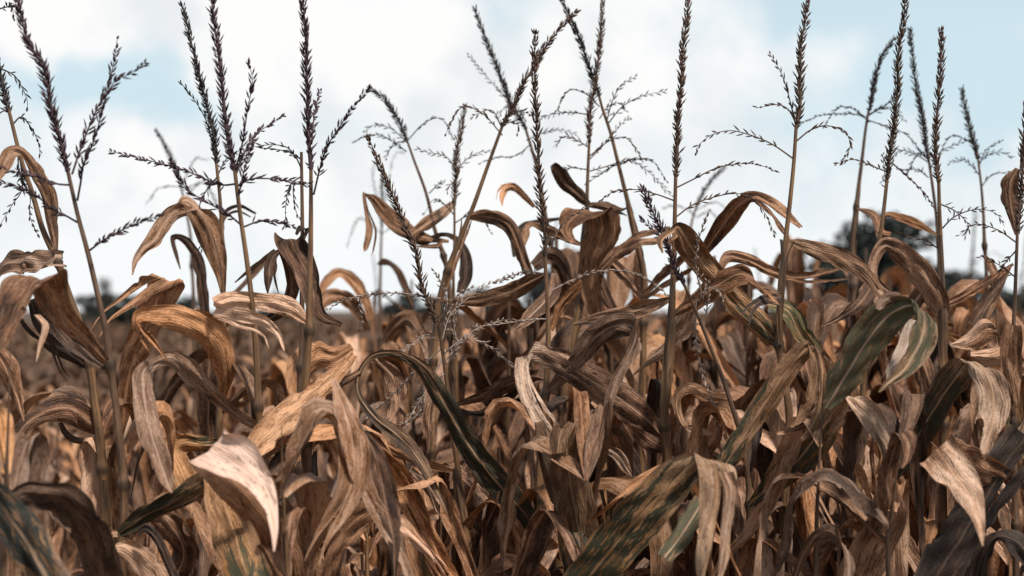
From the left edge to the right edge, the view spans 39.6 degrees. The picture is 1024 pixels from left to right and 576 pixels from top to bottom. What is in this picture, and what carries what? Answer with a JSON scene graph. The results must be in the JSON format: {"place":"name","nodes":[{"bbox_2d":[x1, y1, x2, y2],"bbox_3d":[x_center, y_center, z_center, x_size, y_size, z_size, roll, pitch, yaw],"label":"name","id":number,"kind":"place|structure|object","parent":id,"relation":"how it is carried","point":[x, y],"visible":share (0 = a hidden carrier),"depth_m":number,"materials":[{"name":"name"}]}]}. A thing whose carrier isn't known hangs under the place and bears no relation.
{"place":"outdoors","nodes":[
{"label":"outdoors","id":0,"kind":"place"},
{"bbox_2d":[0,311,708,512],"bbox_3d":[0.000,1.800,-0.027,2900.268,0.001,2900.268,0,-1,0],"label":"ground","id":1,"kind":"structure","parent":0,"point":[338,314],"depth_m":495.58,"materials":[{"name":"soil"}]},
{"bbox_2d":[21,515,83,575],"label":"corn plant","id":2,"kind":"object","parent":1,"relation":"on","point":[69,564],"visible":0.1,"depth_m":3.32,"materials":[{"name":"brown plant"}]},
{"bbox_2d":[29,422,80,563],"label":"corn plant","id":3,"kind":"object","parent":1,"relation":"on","point":[63,445],"visible":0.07,"depth_m":5.53,"materials":[{"name":"beige plant"}]},
{"bbox_2d":[40,427,72,564],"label":"corn plant","id":4,"kind":"object","parent":1,"relation":"on","point":[57,472],"visible":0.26,"depth_m":4.03,"materials":[{"name":"brown plant"}]},
{"bbox_2d":[0,341,123,575],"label":"corn plant","id":5,"kind":"object","parent":1,"relation":"on","point":[27,492],"visible":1,"depth_m":1.72,"materials":[{"name":"brown plant"}]},
{"bbox_2d":[47,423,78,552],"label":"corn plant","id":6,"kind":"object","parent":1,"relation":"on","point":[61,452],"visible":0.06,"depth_m":6.74,"materials":[{"name":"beige plant"}]},
{"bbox_2d":[38,408,113,557],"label":"corn plant","id":7,"kind":"object","parent":1,"relation":"on","point":[79,433],"visible":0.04,"depth_m":5.93,"materials":[{"name":"beige plant"}]},
{"bbox_2d":[46,425,114,575],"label":"corn plant","id":8,"kind":"object","parent":1,"relation":"on","point":[111,429],"visible":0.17,"depth_m":5.01,"materials":[{"name":"beige plant"}]},
{"bbox_2d":[74,294,111,331],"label":"tree","id":9,"kind":"object","parent":1,"relation":"on","point":[90,308],"visible":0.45,"depth_m":84.87,"materials":[{"name":"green plant"}]},
{"bbox_2d":[0,1,198,575],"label":"corn plant","id":10,"kind":"object","parent":1,"relation":"on","point":[70,405],"visible":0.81,"depth_m":2.19,"materials":[{"name":"beige plant"}]},
{"bbox_2d":[98,277,115,325],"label":"tree","id":11,"kind":"object","parent":1,"relation":"on","point":[108,297],"visible":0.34,"depth_m":85.70,"materials":[{"name":"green plant"}]},
{"bbox_2d":[0,0,220,575],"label":"corn plant","id":12,"kind":"object","parent":1,"relation":"on","point":[61,321],"visible":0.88,"depth_m":1.93,"materials":[{"name":"brown plant"}]},
{"bbox_2d":[95,294,136,330],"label":"tree","id":13,"kind":"object","parent":1,"relation":"on","point":[113,310],"visible":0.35,"depth_m":84.08,"materials":[{"name":"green plant"}]},
{"bbox_2d":[128,418,190,546],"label":"corn plant","id":14,"kind":"object","parent":1,"relation":"on","point":[145,472],"visible":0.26,"depth_m":3.67,"materials":[{"name":"brown plant"}]},
{"bbox_2d":[127,488,203,575],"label":"corn plant","id":15,"kind":"object","parent":1,"relation":"on","point":[195,533],"visible":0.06,"depth_m":2.55,"materials":[{"name":"beige plant"}]},
{"bbox_2d":[91,0,293,552],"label":"corn plant","id":16,"kind":"object","parent":1,"relation":"on","point":[208,226],"visible":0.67,"depth_m":2.38,"materials":[{"name":"brown plant"}]},
{"bbox_2d":[166,369,231,519],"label":"corn plant","id":17,"kind":"object","parent":1,"relation":"on","point":[169,376],"visible":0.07,"depth_m":5.23,"materials":[{"name":"brown plant"}]},
{"bbox_2d":[146,127,264,454],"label":"corn plant","id":18,"kind":"object","parent":1,"relation":"on","point":[188,200],"visible":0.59,"depth_m":3.89,"materials":[{"name":"beige plant"}]},
{"bbox_2d":[172,409,250,459],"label":"corn plant","id":19,"kind":"object","parent":1,"relation":"on","point":[192,455],"visible":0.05,"depth_m":3.36,"materials":[{"name":"brown plant"}]},
{"bbox_2d":[186,384,243,518],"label":"corn plant","id":20,"kind":"object","parent":1,"relation":"on","point":[232,392],"visible":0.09,"depth_m":4.75,"materials":[{"name":"beige plant"}]},
{"bbox_2d":[115,397,413,575],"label":"corn plant","id":21,"kind":"object","parent":1,"relation":"on","point":[247,514],"visible":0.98,"depth_m":1.83,"materials":[{"name":"beige plant"}]},
{"bbox_2d":[197,343,333,484],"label":"corn plant","id":22,"kind":"object","parent":1,"relation":"on","point":[277,371],"visible":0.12,"depth_m":3.73,"materials":[{"name":"beige plant"}]},
{"bbox_2d":[108,0,458,575],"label":"corn plant","id":23,"kind":"object","parent":1,"relation":"on","point":[208,332],"visible":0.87,"depth_m":2.05,"materials":[{"name":"brown plant"}]},
{"bbox_2d":[208,0,371,575],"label":"corn plant","id":24,"kind":"object","parent":1,"relation":"on","point":[264,436],"visible":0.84,"depth_m":2.09,"materials":[{"name":"brown plant"}]},
{"bbox_2d":[263,406,330,480],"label":"corn plant","id":25,"kind":"object","parent":1,"relation":"on","point":[322,459],"visible":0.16,"depth_m":3.31,"materials":[{"name":"brown plant"}]},
{"bbox_2d":[196,141,422,575],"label":"corn plant","id":26,"kind":"object","parent":1,"relation":"on","point":[293,253],"visible":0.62,"depth_m":2.29,"materials":[{"name":"beige plant"}]},
{"bbox_2d":[264,329,366,552],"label":"corn plant","id":27,"kind":"object","parent":1,"relation":"on","point":[342,338],"visible":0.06,"depth_m":4.28,"materials":[{"name":"beige plant"}]},
{"bbox_2d":[279,438,359,552],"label":"corn plant","id":28,"kind":"object","parent":1,"relation":"on","point":[330,446],"visible":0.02,"depth_m":3.40,"materials":[{"name":"beige plant"}]},
{"bbox_2d":[320,497,385,575],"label":"corn plant","id":29,"kind":"object","parent":1,"relation":"on","point":[377,559],"visible":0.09,"depth_m":2.97,"materials":[{"name":"brown plant"}]},
{"bbox_2d":[344,552,378,575],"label":"corn plant","id":30,"kind":"object","parent":1,"relation":"on","point":[354,565],"visible":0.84,"depth_m":2.45,"materials":[{"name":"beige plant"}]},
{"bbox_2d":[353,336,369,549],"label":"corn plant","id":31,"kind":"object","parent":1,"relation":"on","point":[363,347],"visible":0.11,"depth_m":5.49,"materials":[{"name":"brown plant"}]},
{"bbox_2d":[280,378,477,575],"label":"corn plant","id":32,"kind":"object","parent":1,"relation":"on","point":[352,521],"visible":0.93,"depth_m":1.87,"materials":[{"name":"beige plant"}]},
{"bbox_2d":[346,151,414,350],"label":"corn plant","id":33,"kind":"object","parent":1,"relation":"on","point":[401,277],"visible":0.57,"depth_m":4.19,"materials":[{"name":"brown plant"}]},
{"bbox_2d":[344,368,422,564],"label":"corn plant","id":34,"kind":"object","parent":1,"relation":"on","point":[366,379],"visible":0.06,"depth_m":3.87,"materials":[{"name":"beige plant"}]},
{"bbox_2d":[329,402,438,575],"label":"corn plant","id":35,"kind":"object","parent":1,"relation":"on","point":[419,430],"visible":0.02,"depth_m":3.44,"materials":[{"name":"brown plant"}]},
{"bbox_2d":[320,86,454,397],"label":"corn plant","id":36,"kind":"object","parent":1,"relation":"on","point":[385,213],"visible":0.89,"depth_m":2.90,"materials":[{"name":"brown plant"}]},
{"bbox_2d":[382,292,423,316],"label":"tree","id":37,"kind":"object","parent":1,"relation":"on","point":[390,308],"visible":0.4,"depth_m":74.64,"materials":[{"name":"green plant"}]},
{"bbox_2d":[363,279,471,389],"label":"corn plant","id":38,"kind":"object","parent":1,"relation":"on","point":[425,317],"visible":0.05,"depth_m":4.73,"materials":[{"name":"brown plant"}]},
{"bbox_2d":[324,134,516,575],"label":"corn plant","id":39,"kind":"object","parent":1,"relation":"on","point":[395,386],"visible":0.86,"depth_m":2.26,"materials":[{"name":"beige plant"}]},
{"bbox_2d":[330,338,524,575],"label":"corn plant","id":40,"kind":"object","parent":1,"relation":"on","point":[405,369],"visible":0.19,"depth_m":2.98,"materials":[{"name":"beige plant"}]},
{"bbox_2d":[405,347,468,485],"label":"corn plant","id":41,"kind":"object","parent":1,"relation":"on","point":[418,388],"visible":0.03,"depth_m":4.01,"materials":[{"name":"brown plant"}]},
{"bbox_2d":[382,102,492,453],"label":"corn plant","id":42,"kind":"object","parent":1,"relation":"on","point":[409,320],"visible":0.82,"depth_m":2.77,"materials":[{"name":"beige plant"}]},
{"bbox_2d":[409,342,474,484],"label":"corn plant","id":43,"kind":"object","parent":1,"relation":"on","point":[442,427],"depth_m":3.67,"materials":[{"name":"brown plant"}]},
{"bbox_2d":[421,291,526,489],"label":"corn plant","id":44,"kind":"object","parent":1,"relation":"on","point":[493,313],"visible":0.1,"depth_m":4.36,"materials":[{"name":"beige plant"}]},
{"bbox_2d":[410,465,540,575],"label":"corn plant","id":45,"kind":"object","parent":1,"relation":"on","point":[518,530],"visible":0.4,"depth_m":2.24,"materials":[{"name":"beige plant"}]},
{"bbox_2d":[449,493,516,560],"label":"corn plant","id":46,"kind":"object","parent":1,"relation":"on","point":[478,500],"visible":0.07,"depth_m":2.71,"materials":[{"name":"beige plant"}]},
{"bbox_2d":[436,447,563,575],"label":"corn plant","id":47,"kind":"object","parent":1,"relation":"on","point":[530,494],"visible":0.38,"depth_m":2.31,"materials":[{"name":"brown plant"}]},
{"bbox_2d":[422,9,580,575],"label":"corn plant","id":48,"kind":"object","parent":1,"relation":"on","point":[521,286],"visible":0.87,"depth_m":2.54,"materials":[{"name":"brown plant"}]},
{"bbox_2d":[354,29,668,575],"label":"corn plant","id":49,"kind":"object","parent":1,"relation":"on","point":[483,464],"visible":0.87,"depth_m":2.22,"materials":[{"name":"brown plant"}]},
{"bbox_2d":[467,4,577,396],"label":"corn plant","id":50,"kind":"object","parent":1,"relation":"on","point":[518,190],"visible":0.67,"depth_m":2.98,"materials":[{"name":"brown plant"}]},
{"bbox_2d":[396,300,673,575],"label":"corn plant","id":51,"kind":"object","parent":1,"relation":"on","point":[512,428],"visible":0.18,"depth_m":2.94,"materials":[{"name":"brown plant"}]},
{"bbox_2d":[436,299,644,471],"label":"corn plant","id":52,"kind":"object","parent":1,"relation":"on","point":[519,344],"visible":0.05,"depth_m":3.49,"materials":[{"name":"brown plant"}]},
{"bbox_2d":[449,319,638,570],"bbox_3d":[0.065,0.952,2.772,0.538,1.785,0.820,-1,-3,33],"label":"corn plant","id":53,"kind":"object","parent":1,"relation":"on","point":[561,337],"visible":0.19,"depth_m":2.74,"materials":[{"name":"brown plant"}]},
{"bbox_2d":[466,301,623,556],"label":"corn plant","id":54,"kind":"object","parent":1,"relation":"on","point":[568,310],"visible":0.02,"depth_m":3.26,"materials":[{"name":"brown plant"}]},
{"bbox_2d":[490,312,603,518],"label":"corn plant","id":55,"kind":"object","parent":1,"relation":"on","point":[494,445],"visible":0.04,"depth_m":3.37,"materials":[{"name":"brown plant"}]},
{"bbox_2d":[428,397,715,575],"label":"corn plant","id":56,"kind":"object","parent":1,"relation":"on","point":[615,482],"visible":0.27,"depth_m":2.26,"materials":[{"name":"brown plant"}]},
{"bbox_2d":[471,238,674,570],"bbox_3d":[0.162,0.855,3.191,0.575,1.989,0.838,0,-1,3],"label":"corn plant","id":57,"kind":"object","parent":1,"relation":"on","point":[496,367],"visible":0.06,"depth_m":3.41,"materials":[{"name":"beige plant"}]},
{"bbox_2d":[521,0,672,568],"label":"corn plant","id":58,"kind":"object","parent":1,"relation":"on","point":[600,232],"visible":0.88,"depth_m":2.69,"materials":[{"name":"brown plant"}]},
{"bbox_2d":[497,385,740,575],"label":"corn plant","id":59,"kind":"object","parent":1,"relation":"on","point":[573,449],"visible":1,"depth_m":2.01,"materials":[{"name":"brown plant"}]},
{"bbox_2d":[552,0,691,562],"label":"corn plant","id":60,"kind":"object","parent":1,"relation":"on","point":[628,246],"visible":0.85,"depth_m":2.73,"materials":[{"name":"brown plant"}]},
{"bbox_2d":[512,251,740,522],"bbox_3d":[0.194,0.874,3.447,0.589,1.956,0.898,0,-1,-13],"label":"corn plant","id":61,"kind":"object","parent":1,"relation":"on","point":[619,290],"visible":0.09,"depth_m":3.35,"materials":[{"name":"brown plant"}]},
{"bbox_2d":[588,336,698,575],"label":"corn plant","id":62,"kind":"object","parent":1,"relation":"on","point":[653,345],"visible":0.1,"depth_m":2.91,"materials":[{"name":"brown plant"}]},
{"bbox_2d":[553,315,748,575],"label":"corn plant","id":63,"kind":"object","parent":1,"relation":"on","point":[737,392],"visible":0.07,"depth_m":3.01,"materials":[{"name":"beige plant"}]},
{"bbox_2d":[514,0,791,575],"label":"corn plant","id":64,"kind":"object","parent":1,"relation":"on","point":[646,425],"visible":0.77,"depth_m":2.25,"materials":[{"name":"brown plant"}]},
{"bbox_2d":[613,284,752,457],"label":"corn plant","id":65,"kind":"object","parent":1,"relation":"on","point":[682,296],"visible":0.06,"depth_m":3.48,"materials":[{"name":"beige plant"}]},
{"bbox_2d":[622,468,760,575],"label":"corn plant","id":66,"kind":"object","parent":1,"relation":"on","point":[757,481],"visible":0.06,"depth_m":2.58,"materials":[{"name":"brown plant"}]},
{"bbox_2d":[662,166,725,446],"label":"corn plant","id":67,"kind":"object","parent":1,"relation":"on","point":[688,282],"visible":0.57,"depth_m":4.00,"materials":[{"name":"brown plant"}]},
{"bbox_2d":[645,284,805,561],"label":"corn plant","id":68,"kind":"object","parent":1,"relation":"on","point":[750,337],"visible":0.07,"depth_m":3.22,"materials":[{"name":"beige plant"}]},
{"bbox_2d":[683,322,769,550],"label":"corn plant","id":69,"kind":"object","parent":1,"relation":"on","point":[695,365],"depth_m":4.35,"materials":[{"name":"brown plant"}]},
{"bbox_2d":[636,184,834,575],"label":"corn plant","id":70,"kind":"object","parent":1,"relation":"on","point":[745,446],"visible":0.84,"depth_m":2.14,"materials":[{"name":"brown plant"}]},
{"bbox_2d":[634,256,837,535],"bbox_3d":[0.522,0.970,3.422,0.870,2.101,0.535,0,-1,13],"label":"corn plant","id":71,"kind":"object","parent":1,"relation":"on","point":[731,344],"visible":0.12,"depth_m":3.43,"materials":[{"name":"brown plant"}]},
{"bbox_2d":[635,379,850,575],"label":"corn plant","id":72,"kind":"object","parent":1,"relation":"on","point":[804,513],"visible":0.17,"depth_m":2.44,"materials":[{"name":"brown plant"}]},
{"bbox_2d":[627,0,919,572],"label":"corn plant","id":73,"kind":"object","parent":1,"relation":"on","point":[868,413],"visible":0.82,"depth_m":2.20,"materials":[{"name":"brown plant"}]},
{"bbox_2d":[647,346,899,574],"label":"corn plant","id":74,"kind":"object","parent":1,"relation":"on","point":[769,363],"visible":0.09,"depth_m":2.70,"materials":[{"name":"brown plant"}]},
{"bbox_2d":[711,302,837,575],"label":"corn plant","id":75,"kind":"object","parent":1,"relation":"on","point":[762,348],"visible":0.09,"depth_m":3.16,"materials":[{"name":"brown plant"}]},
{"bbox_2d":[764,235,805,306],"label":"corn plant","id":76,"kind":"object","parent":1,"relation":"on","point":[796,262],"visible":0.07,"depth_m":4.91,"materials":[{"name":"beige plant"}]},
{"bbox_2d":[692,280,899,566],"bbox_3d":[0.761,0.915,3.507,0.756,1.880,0.574,-2,3,-4],"label":"corn plant","id":77,"kind":"object","parent":1,"relation":"on","point":[840,289],"visible":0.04,"depth_m":3.52,"materials":[{"name":"beige plant"}]},
{"bbox_2d":[697,341,918,575],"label":"corn plant","id":78,"kind":"object","parent":1,"relation":"on","point":[913,528],"visible":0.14,"depth_m":2.57,"materials":[{"name":"beige plant"}]},
{"bbox_2d":[721,293,900,573],"bbox_3d":[0.565,0.926,2.968,0.554,1.840,0.845,3,1,33],"label":"corn plant","id":79,"kind":"object","parent":1,"relation":"on","point":[836,304],"visible":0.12,"depth_m":2.86,"materials":[{"name":"brown plant"}]},
{"bbox_2d":[711,291,937,575],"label":"corn plant","id":80,"kind":"object","parent":1,"relation":"on","point":[884,319],"visible":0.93,"depth_m":1.97,"materials":[{"name":"green plant"}]},
{"bbox_2d":[769,445,928,548],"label":"corn plant","id":81,"kind":"object","parent":1,"relation":"on","point":[866,467],"visible":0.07,"depth_m":2.67,"materials":[{"name":"brown plant"}]},
{"bbox_2d":[772,0,937,575],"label":"corn plant","id":82,"kind":"object","parent":1,"relation":"on","point":[865,297],"visible":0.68,"depth_m":2.38,"materials":[{"name":"brown plant"}]},
{"bbox_2d":[803,273,909,414],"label":"corn plant","id":83,"kind":"object","parent":1,"relation":"on","point":[875,396],"visible":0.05,"depth_m":3.30,"materials":[{"name":"brown plant"}]},
{"bbox_2d":[800,36,923,329],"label":"corn plant","id":84,"kind":"object","parent":1,"relation":"on","point":[873,215],"visible":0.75,"depth_m":2.95,"materials":[{"name":"brown plant"}]},
{"bbox_2d":[803,283,925,517],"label":"corn plant","id":85,"kind":"object","parent":1,"relation":"on","point":[817,291],"visible":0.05,"depth_m":3.20,"materials":[{"name":"beige plant"}]},
{"bbox_2d":[811,248,933,499],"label":"corn plant","id":86,"kind":"object","parent":1,"relation":"on","point":[904,284],"visible":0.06,"depth_m":4.36,"materials":[{"name":"brown plant"}]},
{"bbox_2d":[804,209,964,310],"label":"tree","id":87,"kind":"object","parent":1,"relation":"on","point":[866,237],"visible":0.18,"depth_m":60.74,"materials":[{"name":"green plant"}]},
{"bbox_2d":[753,358,1023,575],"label":"corn plant","id":88,"kind":"object","parent":1,"relation":"on","point":[973,478],"visible":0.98,"depth_m":2.00,"materials":[{"name":"brown plant"}]},
{"bbox_2d":[802,285,1021,504],"bbox_3d":[0.816,0.913,3.399,0.566,1.881,0.864,0,-2,-36],"label":"corn plant","id":89,"kind":"object","parent":1,"relation":"on","point":[958,402],"visible":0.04,"depth_m":3.26,"materials":[{"name":"brown plant"}]},
{"bbox_2d":[866,379,957,516],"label":"corn plant","id":90,"kind":"object","parent":1,"relation":"on","point":[936,440],"visible":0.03,"depth_m":2.85,"materials":[{"name":"beige plant"}]},
{"bbox_2d":[836,279,991,549],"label":"corn plant","id":91,"kind":"object","parent":1,"relation":"on","point":[924,307],"visible":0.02,"depth_m":3.63,"materials":[{"name":"brown plant"}]},
{"bbox_2d":[876,26,975,370],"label":"corn plant","id":92,"kind":"object","parent":1,"relation":"on","point":[914,222],"visible":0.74,"depth_m":2.90,"materials":[{"name":"brown plant"}]},
{"bbox_2d":[868,26,1004,535],"bbox_3d":[0.658,0.701,2.416,0.470,2.271,0.811,-1,-1,43],"label":"corn plant","id":93,"kind":"object","parent":1,"relation":"on","point":[925,279],"visible":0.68,"depth_m":2.34,"materials":[{"name":"brown plant"}]},
{"bbox_2d":[909,440,970,548],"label":"corn plant","id":94,"kind":"object","parent":1,"relation":"on","point":[930,528],"visible":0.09,"depth_m":2.52,"materials":[{"name":"brown plant"}]},
{"bbox_2d":[888,278,995,361],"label":"corn plant","id":95,"kind":"object","parent":1,"relation":"on","point":[970,302],"visible":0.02,"depth_m":4.34,"materials":[{"name":"brown plant"}]},
{"bbox_2d":[887,279,1023,409],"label":"corn plant","id":96,"kind":"object","parent":1,"relation":"on","point":[962,285],"visible":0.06,"depth_m":3.10,"materials":[{"name":"brown plant"}]},
{"bbox_2d":[900,475,1023,575],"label":"corn plant","id":97,"kind":"object","parent":1,"relation":"on","point":[998,547],"visible":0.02,"depth_m":2.57,"materials":[{"name":"beige plant"}]},
{"bbox_2d":[928,270,998,317],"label":"tree","id":98,"kind":"object","parent":1,"relation":"on","point":[947,275],"visible":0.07,"depth_m":68.41,"materials":[{"name":"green plant"}]},
{"bbox_2d":[913,101,1023,575],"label":"corn plant","id":99,"kind":"object","parent":1,"relation":"on","point":[1004,353],"visible":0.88,"depth_m":2.33,"materials":[{"name":"brown plant"}]},
{"bbox_2d":[927,476,1023,575],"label":"corn plant","id":100,"kind":"object","parent":1,"relation":"on","point":[997,565],"visible":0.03,"depth_m":2.59,"materials":[{"name":"beige plant"}]},
{"bbox_2d":[938,84,1013,513],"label":"corn plant","id":101,"kind":"object","parent":1,"relation":"on","point":[991,268],"visible":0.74,"depth_m":3.00,"materials":[{"name":"brown plant"}]},
{"bbox_2d":[953,307,1023,530],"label":"corn plant","id":102,"kind":"object","parent":1,"relation":"on","point":[967,328],"visible":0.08,"depth_m":3.19,"materials":[{"name":"beige plant"}]},
{"bbox_2d":[953,307,1023,507],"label":"corn plant","id":103,"kind":"object","parent":1,"relation":"on","point":[960,316],"visible":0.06,"depth_m":3.24,"materials":[{"name":"brown plant"}]},
{"bbox_2d":[977,284,1023,313],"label":"tree","id":104,"kind":"object","parent":1,"relation":"on","point":[1007,299],"visible":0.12,"depth_m":72.42,"materials":[{"name":"green plant"}]},
{"bbox_2d":[0,311,1023,552],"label":"corn field","id":105,"kind":"structure","parent":0,"point":[43,370],"depth_m":14.81,"materials":[{"name":"brown plant"}]},
{"bbox_2d":[0,0,1023,310],"label":"sky","id":106,"kind":"structure","parent":0,"point":[414,52],"materials":[{"name":"white"}]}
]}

